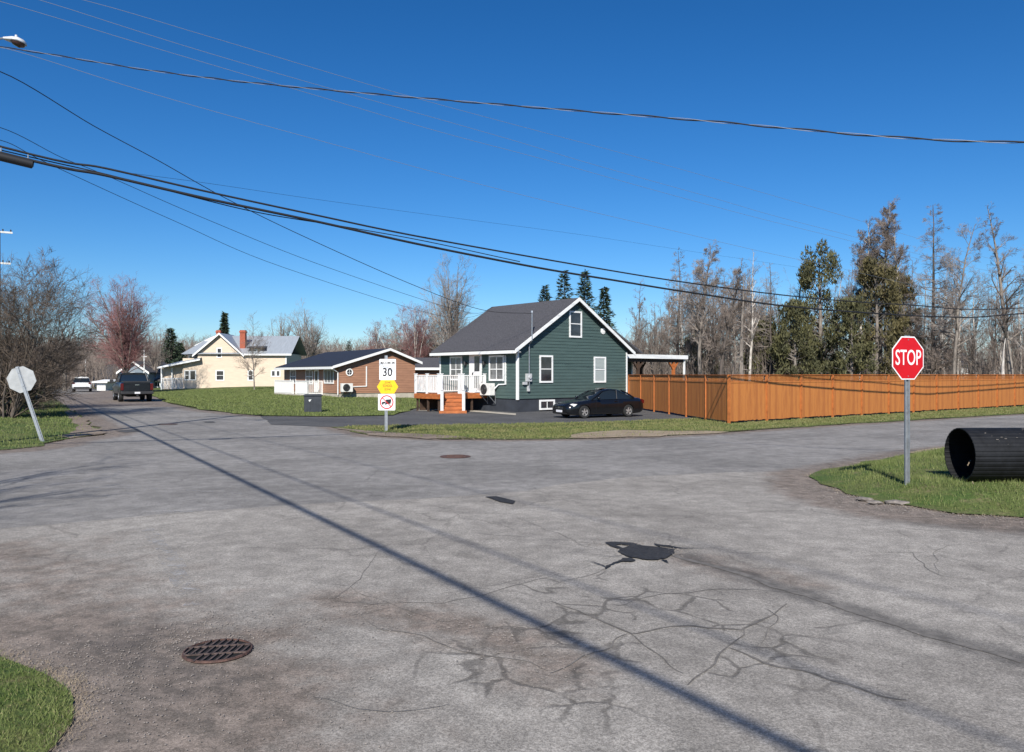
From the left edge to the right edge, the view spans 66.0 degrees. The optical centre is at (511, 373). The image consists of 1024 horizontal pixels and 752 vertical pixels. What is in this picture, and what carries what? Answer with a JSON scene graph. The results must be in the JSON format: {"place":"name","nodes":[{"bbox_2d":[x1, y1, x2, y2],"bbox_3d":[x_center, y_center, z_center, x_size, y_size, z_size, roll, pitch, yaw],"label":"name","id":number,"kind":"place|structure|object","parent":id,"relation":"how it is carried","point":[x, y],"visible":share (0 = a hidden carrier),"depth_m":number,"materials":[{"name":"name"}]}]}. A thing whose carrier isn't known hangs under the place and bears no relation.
{"place":"outdoors","nodes":[
{"label":"outdoors","id":0,"kind":"place"},
{"bbox_2d":[0,650,76,751],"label":"verge","id":1,"kind":"structure","parent":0,"point":[21,714],"depth_m":4.46,"materials":[{"name":"green plant"}]},
{"bbox_2d":[0,385,96,449],"bbox_3d":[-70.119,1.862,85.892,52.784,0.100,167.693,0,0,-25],"label":"verge","id":2,"kind":"structure","parent":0,"point":[32,430],"depth_m":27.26,"materials":[{"name":"green plant"}]},
{"bbox_2d":[6,366,43,440],"bbox_3d":[-13.633,0.944,22.303,0.711,2.400,0.062,-17,4,-11],"label":"stop sign","id":3,"kind":"object","parent":2,"relation":"on","point":[21,379],"visible":0.98,"depth_m":22.29,"materials":[{"name":"metal"}]},
{"bbox_2d":[0,252,96,401],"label":"bare shrub","id":4,"kind":"object","parent":2,"relation":"on","point":[34,305],"visible":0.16,"depth_m":41.51,"materials":[{"name":"brown plant"}]},
{"bbox_2d":[4,325,102,408],"bbox_3d":[-26.927,-0.318,44.137,7.244,5.207,6.129,0,0,0],"label":"bare shrub","id":5,"kind":"object","parent":2,"relation":"on","point":[41,402],"visible":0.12,"depth_m":44.31,"materials":[{"name":"brown plant"}]},
{"bbox_2d":[0,246,113,417],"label":"bare shrub","id":6,"kind":"object","parent":2,"relation":"on","point":[24,356],"visible":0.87,"depth_m":34.39,"materials":[{"name":"brown plant"}]},
{"bbox_2d":[57,410,106,437],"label":"bare soil","id":7,"kind":"structure","parent":2,"relation":"on","point":[88,429],"depth_m":27.56,"materials":[{"name":"brown soil"}]},
{"bbox_3d":[-14.700,-4.150,20.300,2.400,12.500,0.320,0,0,-17],"label":"utility pole","id":8,"kind":"object","parent":2,"relation":"on","visible":0},
{"bbox_2d":[0,35,26,47],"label":"street lamp","id":9,"kind":"object","parent":8,"relation":"attached to","point":[16,41],"visible":1,"depth_m":19.41,"materials":[{"name":"metal"}]},
{"bbox_2d":[0,140,476,317],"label":"overhead cable","id":10,"kind":"object","parent":8,"relation":"attached to","point":[206,235],"visible":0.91,"depth_m":31.24,"materials":[{"name":"black plastic"}]},
{"bbox_2d":[0,127,491,312],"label":"overhead cable","id":11,"kind":"object","parent":8,"relation":"attached to","point":[221,225],"visible":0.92,"depth_m":30.47,"materials":[{"name":"black plastic"}]},
{"bbox_2d":[0,71,531,313],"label":"overhead cable","id":12,"kind":"object","parent":8,"relation":"attached to","point":[224,197],"visible":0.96,"depth_m":27.65,"materials":[{"name":"black plastic"}]},
{"bbox_2d":[0,1,1001,277],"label":"overhead cable","id":13,"kind":"object","parent":8,"relation":"attached to","point":[460,137],"visible":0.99,"depth_m":28.28,"materials":[{"name":"black rubber"}]},
{"bbox_2d":[0,46,1023,142],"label":"twisted cable","id":14,"kind":"object","parent":8,"relation":"attached to","point":[776,127],"visible":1,"depth_m":15.51,"materials":[{"name":"black plastic"}]},
{"bbox_2d":[84,0,1021,265],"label":"overhead cable","id":15,"kind":"object","parent":8,"relation":"attached to","point":[476,114],"visible":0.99,"depth_m":29.95,"materials":[{"name":"black rubber"}]},
{"bbox_2d":[95,386,415,415],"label":"lawn","id":16,"kind":"structure","parent":0,"point":[219,388],"depth_m":49.37,"materials":[{"name":"green plant"}]},
{"bbox_2d":[92,379,115,390],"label":"white garage","id":17,"kind":"structure","parent":16,"relation":"on","point":[104,385],"depth_m":92.00,"materials":[{"name":"paint"}]},
{"bbox_2d":[75,273,163,372],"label":"maple tree","id":18,"kind":"object","parent":16,"relation":"on","point":[123,340],"visible":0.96,"depth_m":79.20,"materials":[{"name":"brown plant"}]},
{"bbox_2d":[116,361,166,387],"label":"grey house","id":19,"kind":"structure","parent":16,"relation":"on","point":[150,371],"depth_m":98.65,"materials":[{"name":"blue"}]},
{"bbox_2d":[138,324,170,387],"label":"bare tree","id":20,"kind":"object","parent":16,"relation":"on","point":[156,360],"visible":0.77,"depth_m":99.73,"materials":[{"name":"grey plant"}]},
{"bbox_2d":[159,328,182,363],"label":"spruce tree","id":21,"kind":"object","parent":16,"relation":"on","point":[170,345],"visible":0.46,"depth_m":111.79,"materials":[{"name":"green plant"}]},
{"bbox_2d":[157,330,306,389],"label":"cream house","id":22,"kind":"structure","parent":16,"relation":"on","point":[208,363],"depth_m":91.23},
{"bbox_2d":[232,313,272,389],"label":"young tree","id":23,"kind":"object","parent":16,"relation":"on","point":[252,352],"visible":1,"depth_m":77.94,"materials":[{"name":"brown plant"}]},
{"bbox_2d":[265,314,296,335],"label":"bare tree","id":24,"kind":"object","parent":16,"relation":"on","point":[281,332],"visible":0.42,"depth_m":119.52,"materials":[{"name":"grey plant"}]},
{"bbox_2d":[285,296,332,358],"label":"bare tree","id":25,"kind":"object","parent":16,"relation":"on","point":[310,339],"visible":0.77,"depth_m":114.80,"materials":[{"name":"grey plant"}]},
{"bbox_2d":[303,394,321,411],"bbox_3d":[-9.916,1.438,39.226,0.920,0.865,0.800,0,0,-14],"label":"storage box","id":26,"kind":"object","parent":16,"relation":"on","point":[312,402],"visible":1,"depth_m":38.88,"materials":[{"name":"grey metal"}]},
{"bbox_2d":[274,348,422,397],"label":"brown house","id":27,"kind":"structure","parent":16,"relation":"on","point":[326,373],"depth_m":57.50,"materials":[{"name":"brown brick"}]},
{"bbox_2d":[363,322,392,349],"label":"birch tree","id":28,"kind":"object","parent":16,"relation":"on","point":[373,340],"visible":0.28,"depth_m":87.25,"materials":[{"name":"grey plant"}]},
{"bbox_2d":[369,317,415,353],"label":"birch tree","id":29,"kind":"object","parent":16,"relation":"on","point":[395,347],"visible":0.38,"depth_m":84.07,"materials":[{"name":"brown plant"}]},
{"bbox_2d":[387,301,436,357],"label":"birch tree","id":30,"kind":"object","parent":16,"relation":"on","point":[416,335],"visible":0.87,"depth_m":79.57,"materials":[{"name":"grey plant"}]},
{"bbox_2d":[406,307,448,357],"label":"birch tree","id":31,"kind":"object","parent":16,"relation":"on","point":[429,341],"visible":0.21,"depth_m":83.13,"materials":[{"name":"brown plant"}]},
{"bbox_2d":[418,252,480,350],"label":"poplar tree","id":32,"kind":"object","parent":16,"relation":"on","point":[449,330],"visible":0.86,"depth_m":73.65,"materials":[{"name":"grey plant"}]},
{"bbox_2d":[554,270,574,299],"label":"spruce tree","id":33,"kind":"object","parent":16,"relation":"on","point":[566,290],"visible":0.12,"depth_m":73.91,"materials":[{"name":"green plant"}]},
{"bbox_2d":[574,270,596,310],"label":"spruce tree","id":34,"kind":"object","parent":16,"relation":"on","point":[588,295],"visible":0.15,"depth_m":71.86,"materials":[{"name":"green plant"}]},
{"bbox_2d":[594,286,617,331],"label":"spruce tree","id":35,"kind":"object","parent":16,"relation":"on","point":[607,311],"visible":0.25,"depth_m":69.82,"materials":[{"name":"green plant"}]},
{"bbox_2d":[652,282,686,369],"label":"bare tree","id":36,"kind":"object","parent":16,"relation":"on","point":[667,306],"visible":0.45,"depth_m":68.89,"materials":[{"name":"grey plant"}]},
{"bbox_2d":[652,247,704,373],"bbox_3d":[13.116,-4.016,62.069,4.246,12.082,3.833,0,0,0],"label":"larch tree","id":37,"kind":"object","parent":16,"relation":"on","point":[678,321],"visible":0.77,"depth_m":62.12,"materials":[{"name":"grey plant"}]},
{"bbox_2d":[679,335,719,380],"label":"cedar tree","id":38,"kind":"object","parent":16,"relation":"on","point":[693,351],"visible":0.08,"depth_m":65.62,"materials":[{"name":"green plant"}]},
{"bbox_2d":[682,268,735,380],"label":"bare tree","id":39,"kind":"object","parent":16,"relation":"on","point":[710,363],"visible":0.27,"depth_m":63.19,"materials":[{"name":"grey plant"}]},
{"bbox_2d":[737,314,790,380],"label":"cedar tree","id":40,"kind":"object","parent":16,"relation":"on","point":[773,328],"visible":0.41,"depth_m":61.43,"materials":[{"name":"green plant"}]},
{"bbox_2d":[848,217,885,378],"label":"bare tree","id":41,"kind":"object","parent":16,"relation":"on","point":[860,251],"visible":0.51,"depth_m":62.18,"materials":[{"name":"brown plant"}]},
{"bbox_2d":[858,196,908,379],"bbox_3d":[29.058,-6.080,62.237,3.452,16.218,4.276,0,0,43],"label":"bare tree","id":42,"kind":"object","parent":16,"relation":"on","point":[884,224],"visible":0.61,"depth_m":62.05,"materials":[{"name":"brown plant"}]},
{"bbox_2d":[881,219,914,316],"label":"bare tree","id":43,"kind":"object","parent":16,"relation":"on","point":[898,256],"visible":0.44,"depth_m":65.73,"materials":[{"name":"brown plant"}]},
{"bbox_2d":[883,273,925,373],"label":"cedar tree","id":44,"kind":"object","parent":16,"relation":"on","point":[908,291],"visible":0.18,"depth_m":63.62,"materials":[{"name":"green plant"}]},
{"bbox_2d":[958,284,994,373],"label":"bare tree","id":45,"kind":"object","parent":16,"relation":"on","point":[976,330],"visible":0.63,"depth_m":69.86,"materials":[{"name":"grey plant"}]},
{"bbox_2d":[982,275,1005,378],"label":"bare tree","id":46,"kind":"object","parent":16,"relation":"on","point":[996,328],"visible":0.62,"depth_m":65.92,"materials":[{"name":"grey plant"}]},
{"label":"utility pole","id":47,"kind":"object","parent":16,"relation":"on","visible":0},
{"bbox_2d":[2,47,990,299],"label":"overhead cable","id":48,"kind":"object","parent":47,"relation":"attached to","point":[402,163],"visible":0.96,"depth_m":28.09,"materials":[{"name":"black rubber"}]},
{"bbox_2d":[41,0,1020,276],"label":"overhead cable","id":49,"kind":"object","parent":47,"relation":"attached to","point":[479,130],"visible":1,"depth_m":29.20,"materials":[{"name":"black rubber"}]},
{"bbox_2d":[261,408,695,426],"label":"driveway","id":50,"kind":"structure","parent":0,"point":[413,416],"depth_m":34.05,"materials":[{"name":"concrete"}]},
{"bbox_2d":[414,373,486,412],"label":"front deck","id":51,"kind":"structure","parent":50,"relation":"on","point":[440,400],"depth_m":40.39,"materials":[{"name":"white wood"}]},
{"bbox_2d":[552,388,643,417],"bbox_3d":[3.852,1.275,35.399,4.188,1.291,1.846,0,0,-30],"label":"parked coupe","id":52,"kind":"object","parent":50,"relation":"on","point":[587,403],"visible":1,"depth_m":34.82,"materials":[{"name":"black paint"}]},
{"bbox_2d":[0,471,1023,751],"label":"side road","id":53,"kind":"structure","parent":0,"point":[752,641],"depth_m":6.11,"materials":[{"name":"grey asphalt"}]},
{"bbox_2d":[181,638,252,662],"bbox_3d":[-2.036,1.910,5.452,0.465,0.016,0.465,0,0,-10],"label":"storm drain","id":54,"kind":"object","parent":53,"relation":"on","point":[215,650],"visible":1,"depth_m":5.44,"materials":[{"name":"black metal"}]},
{"bbox_2d":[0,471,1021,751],"bbox_3d":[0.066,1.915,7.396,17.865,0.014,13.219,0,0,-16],"label":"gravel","id":55,"kind":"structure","parent":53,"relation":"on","point":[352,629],"depth_m":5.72,"materials":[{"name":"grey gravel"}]},
{"bbox_2d":[618,545,674,559],"bbox_3d":[1.426,1.912,8.472,0.591,0.001,0.630,0,0,31],"label":"pothole patch","id":56,"kind":"object","parent":53,"relation":"on","point":[646,552],"visible":1,"depth_m":8.49,"materials":[{"name":"grey asphalt"}]},
{"bbox_3d":[-16.500,-2.100,10.800,0.320,8.400,0.320,0,0,-33],"label":"utility pole","id":57,"kind":"object","parent":53,"relation":"on","visible":0},
{"bbox_2d":[0,151,1023,317],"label":"overhead cable","id":58,"kind":"object","parent":57,"relation":"attached to","point":[219,201],"visible":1,"depth_m":20.04,"materials":[{"name":"black plastic"}]},
{"bbox_2d":[0,148,33,168],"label":"splice case","id":59,"kind":"object","parent":58,"relation":"hanging from","point":[16,160],"visible":1,"depth_m":15.28,"materials":[{"name":"black plastic"}]},
{"bbox_2d":[2,150,519,261],"bbox_3d":[-4.826,-3.727,18.570,12.097,1.223,0.024,0,0,-33],"label":"overhead cable","id":60,"kind":"object","parent":58,"relation":"attached to","point":[260,212],"visible":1,"depth_m":18.06,"materials":[{"name":"black plastic"}]},
{"bbox_2d":[0,145,1023,309],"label":"overhead cable","id":61,"kind":"object","parent":57,"relation":"attached to","point":[73,163],"visible":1,"depth_m":19.82,"materials":[{"name":"black plastic"}]},
{"bbox_2d":[0,386,1023,527],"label":"road","id":62,"kind":"structure","parent":0,"point":[189,460],"depth_m":17.58,"materials":[{"name":"grey asphalt"}]},
{"bbox_2d":[72,377,91,391],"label":"parked suv","id":63,"kind":"object","parent":62,"relation":"on","point":[77,384],"visible":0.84,"depth_m":84.65,"materials":[{"name":"white paint"}]},
{"bbox_2d":[110,373,153,401],"bbox_3d":[-27.361,0.914,56.792,2.718,2.032,6.474,0,0,-31],"label":"pickup truck","id":64,"kind":"object","parent":62,"relation":"on","point":[140,385],"visible":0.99,"depth_m":54.68,"materials":[{"name":"black paint"}]},
{"bbox_2d":[0,408,1019,751],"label":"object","id":65,"kind":"object","parent":62,"relation":"on","point":[76,712],"visible":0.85,"depth_m":5.01,"materials":[{"name":"plant"}]},
{"bbox_2d":[0,0,1023,362],"label":"sky","id":66,"kind":"structure","parent":0,"point":[930,69],"materials":[{"name":"blue"}]},
{"bbox_2d":[5,388,1023,449],"bbox_3d":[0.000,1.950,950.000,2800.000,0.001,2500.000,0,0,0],"label":"ground","id":67,"kind":"structure","parent":0,"point":[723,421],"depth_m":35.34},
{"bbox_2d":[46,315,84,390],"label":"bare tree","id":68,"kind":"object","parent":67,"relation":"on","point":[72,364],"visible":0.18,"depth_m":91.84,"materials":[{"name":"brown plant"}]},
{"bbox_2d":[34,334,120,388],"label":"scrub","id":69,"kind":"object","parent":67,"relation":"on","point":[99,367],"visible":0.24,"depth_m":105.26,"materials":[{"name":"brown plant"}]},
{"bbox_2d":[14,332,436,367],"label":"woods","id":70,"kind":"object","parent":67,"relation":"on","point":[192,343],"visible":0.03,"depth_m":254.93,"materials":[{"name":"brown plant"}]},
{"bbox_2d":[413,357,439,392],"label":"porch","id":71,"kind":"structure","parent":67,"relation":"on","point":[430,366],"depth_m":62.23,"materials":[{"name":"white wood"}]},
{"bbox_2d":[430,297,641,411],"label":"green house","id":72,"kind":"structure","parent":67,"relation":"on","point":[545,355],"depth_m":42.03,"materials":[{"name":"green wood"}]},
{"bbox_2d":[450,356,461,379],"bbox_3d":[-3.104,-0.310,43.554,0.065,1.320,1.140,0,0,-40],"label":"window","id":73,"kind":"structure","parent":72,"relation":"in","point":[455,362],"depth_m":43.60,"materials":[{"name":"white paint"}]},
{"bbox_2d":[469,354,481,392],"bbox_3d":[-1.973,-0.060,42.179,0.100,2.120,1.080,0,0,-40],"label":"door","id":74,"kind":"structure","parent":72,"relation":"in","point":[475,361],"depth_m":42.14,"materials":[{"name":"white paint"}]},
{"bbox_2d":[480,383,495,403],"bbox_3d":[-1.243,1.015,40.942,0.488,1.070,0.840,0,0,-40],"label":"heat pump","id":75,"kind":"object","parent":72,"relation":"attached to","point":[486,389],"visible":1,"depth_m":40.70,"materials":[{"name":"metal"}]},
{"bbox_2d":[489,355,503,380],"bbox_3d":[-0.808,-0.310,40.823,0.065,1.320,1.240,0,0,-40],"label":"window","id":76,"kind":"structure","parent":72,"relation":"in","point":[496,362],"depth_m":40.80,"materials":[{"name":"white paint"}]},
{"bbox_2d":[539,355,552,382],"bbox_3d":[1.776,-0.260,40.790,0.940,1.420,0.065,0,0,-40],"label":"window","id":77,"kind":"structure","parent":72,"relation":"in","point":[545,361],"depth_m":40.77,"materials":[{"name":"white paint"}]},
{"bbox_2d":[569,311,581,337],"bbox_3d":[3.408,-2.660,42.164,0.940,1.420,0.065,0,0,-40],"label":"window","id":78,"kind":"structure","parent":72,"relation":"in","point":[575,317],"depth_m":42.17,"materials":[{"name":"white paint"}]},
{"bbox_2d":[594,357,605,382],"bbox_3d":[4.844,-0.240,43.369,0.950,1.420,0.065,0,0,-40],"label":"window","id":79,"kind":"structure","parent":72,"relation":"in","point":[599,362],"depth_m":43.36,"materials":[{"name":"white paint"}]},
{"bbox_2d":[627,354,687,377],"bbox_3d":[7.529,0.370,48.890,5.640,3.060,4.060,0,0,-40],"label":"side porch","id":80,"kind":"object","parent":72,"relation":"attached to","point":[639,360],"visible":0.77,"depth_m":47.48,"materials":[{"name":"white wood"}]},
{"bbox_2d":[637,303,675,376],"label":"bare tree","id":81,"kind":"object","parent":67,"relation":"on","point":[653,368],"visible":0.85,"depth_m":60.05,"materials":[{"name":"grey plant"}]},
{"bbox_2d":[677,281,724,378],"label":"bare tree","id":82,"kind":"object","parent":67,"relation":"on","point":[693,357],"visible":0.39,"depth_m":60.38,"materials":[{"name":"grey plant"}]},
{"bbox_2d":[675,242,730,380],"bbox_3d":[13.849,-3.992,57.746,4.093,12.040,3.638,0,0,0],"label":"bare tree","id":83,"kind":"object","parent":67,"relation":"on","point":[706,275],"visible":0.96,"depth_m":57.52,"materials":[{"name":"grey plant"}]},
{"bbox_2d":[705,297,723,378],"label":"bare tree","id":84,"kind":"object","parent":67,"relation":"on","point":[711,354],"visible":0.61,"depth_m":60.95,"materials":[{"name":"grey plant"}]},
{"bbox_2d":[435,315,1021,378],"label":"woods","id":85,"kind":"object","parent":67,"relation":"on","point":[627,337],"visible":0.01,"depth_m":93.65,"materials":[{"name":"plant"}]},
{"bbox_2d":[699,258,760,379],"bbox_3d":[15.245,-3.018,54.619,4.132,10.109,2.823,0,0,38],"label":"bare tree","id":86,"kind":"object","parent":67,"relation":"on","point":[732,315],"visible":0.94,"depth_m":54.64,"materials":[{"name":"grey plant"}]},
{"bbox_2d":[710,268,757,378],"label":"bare tree","id":87,"kind":"object","parent":67,"relation":"on","point":[733,332],"visible":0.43,"depth_m":60.63,"materials":[{"name":"grey plant"}]},
{"bbox_2d":[731,276,751,380],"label":"dead tree","id":88,"kind":"object","parent":67,"relation":"on","point":[741,365],"visible":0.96,"depth_m":53.92,"materials":[{"name":"grey wood"}]},
{"bbox_2d":[738,252,765,379],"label":"bare tree","id":89,"kind":"object","parent":67,"relation":"on","point":[754,330],"visible":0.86,"depth_m":59.87,"materials":[{"name":"grey plant"}]},
{"bbox_2d":[750,264,785,374],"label":"dead tree","id":90,"kind":"object","parent":67,"relation":"on","point":[770,338],"visible":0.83,"depth_m":59.88,"materials":[{"name":"grey twig"},{"name":"pale grey bark"}]},
{"bbox_2d":[767,297,824,380],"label":"cedar tree","id":91,"kind":"object","parent":67,"relation":"on","point":[792,316],"visible":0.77,"depth_m":57.68,"materials":[{"name":"green plant"}]},
{"bbox_2d":[789,238,849,380],"bbox_3d":[23.305,-4.204,60.128,4.493,12.456,4.741,0,0,0],"label":"cedar tree","id":92,"kind":"object","parent":67,"relation":"on","point":[808,273],"visible":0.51,"depth_m":59.40,"materials":[{"name":"green plant"}]},
{"bbox_2d":[625,329,1023,380],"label":"undergrowth","id":93,"kind":"object","parent":67,"relation":"on","point":[964,369],"visible":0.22,"depth_m":61.68,"materials":[{"name":"plant"}]},
{"bbox_2d":[628,374,1023,423],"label":"board fence","id":94,"kind":"object","parent":67,"relation":"on","point":[727,399],"visible":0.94,"depth_m":35.92,"materials":[{"name":"orange wood"}]},
{"bbox_2d":[823,295,879,379],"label":"cedar tree","id":95,"kind":"object","parent":67,"relation":"on","point":[854,364],"visible":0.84,"depth_m":56.66,"materials":[{"name":"green plant"}]},
{"bbox_2d":[845,255,909,378],"bbox_3d":[27.885,-3.568,60.055,4.471,11.183,4.795,0,0,0],"label":"cedar tree","id":96,"kind":"object","parent":67,"relation":"on","point":[890,293],"visible":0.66,"depth_m":59.49,"materials":[{"name":"green plant"}]},
{"bbox_2d":[901,204,984,375],"bbox_3d":[32.237,-5.478,59.928,5.844,15.008,6.128,0,0,0],"label":"larch tree","id":97,"kind":"object","parent":67,"relation":"on","point":[933,362],"visible":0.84,"depth_m":59.67,"materials":[{"name":"brown plant"}]},
{"bbox_2d":[918,218,997,379],"bbox_3d":[32.377,-4.631,57.542,5.243,13.320,4.921,0,0,36],"label":"bare tree","id":98,"kind":"object","parent":67,"relation":"on","point":[957,304],"visible":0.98,"depth_m":57.49,"materials":[{"name":"grey plant"}]},
{"bbox_2d":[981,202,1023,378],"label":"bare tree","id":99,"kind":"object","parent":67,"relation":"on","point":[1005,324],"visible":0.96,"depth_m":56.15,"materials":[{"name":"grey plant"}]},
{"bbox_2d":[334,405,1023,438],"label":"verge","id":100,"kind":"structure","parent":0,"point":[507,437],"depth_m":28.17,"materials":[{"name":"green plant"}]},
{"bbox_2d":[377,355,397,429],"bbox_3d":[-4.160,0.740,26.366,0.720,2.720,0.054,0,0,3],"label":"speed sign","id":101,"kind":"object","parent":100,"relation":"on","point":[387,386],"visible":1,"depth_m":26.35,"materials":[{"name":"metal"}]},
{"bbox_2d":[337,427,471,438],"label":"bare soil","id":102,"kind":"structure","parent":100,"relation":"on","point":[424,436],"depth_m":24.83,"materials":[{"name":"brown soil"}]},
{"bbox_2d":[569,430,723,437],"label":"bare soil","id":103,"kind":"structure","parent":100,"relation":"on","point":[622,433],"depth_m":25.25,"materials":[{"name":"brown soil"}]},
{"bbox_2d":[809,447,1023,516],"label":"verge","id":104,"kind":"structure","parent":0,"point":[823,478],"depth_m":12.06,"materials":[{"name":"green plant"}]},
{"bbox_2d":[892,335,923,484],"bbox_3d":[6.309,0.645,12.579,0.687,2.530,0.058,0,0,-23],"label":"stop sign","id":105,"kind":"object","parent":104,"relation":"on","point":[907,358],"visible":0.99,"depth_m":12.58,"materials":[{"name":"metal"}]},
{"bbox_2d":[944,428,1023,480],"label":"culvert pipe","id":106,"kind":"object","parent":104,"relation":"on","point":[994,454],"visible":0.93,"depth_m":12.34,"materials":[{"name":"black plastic"}]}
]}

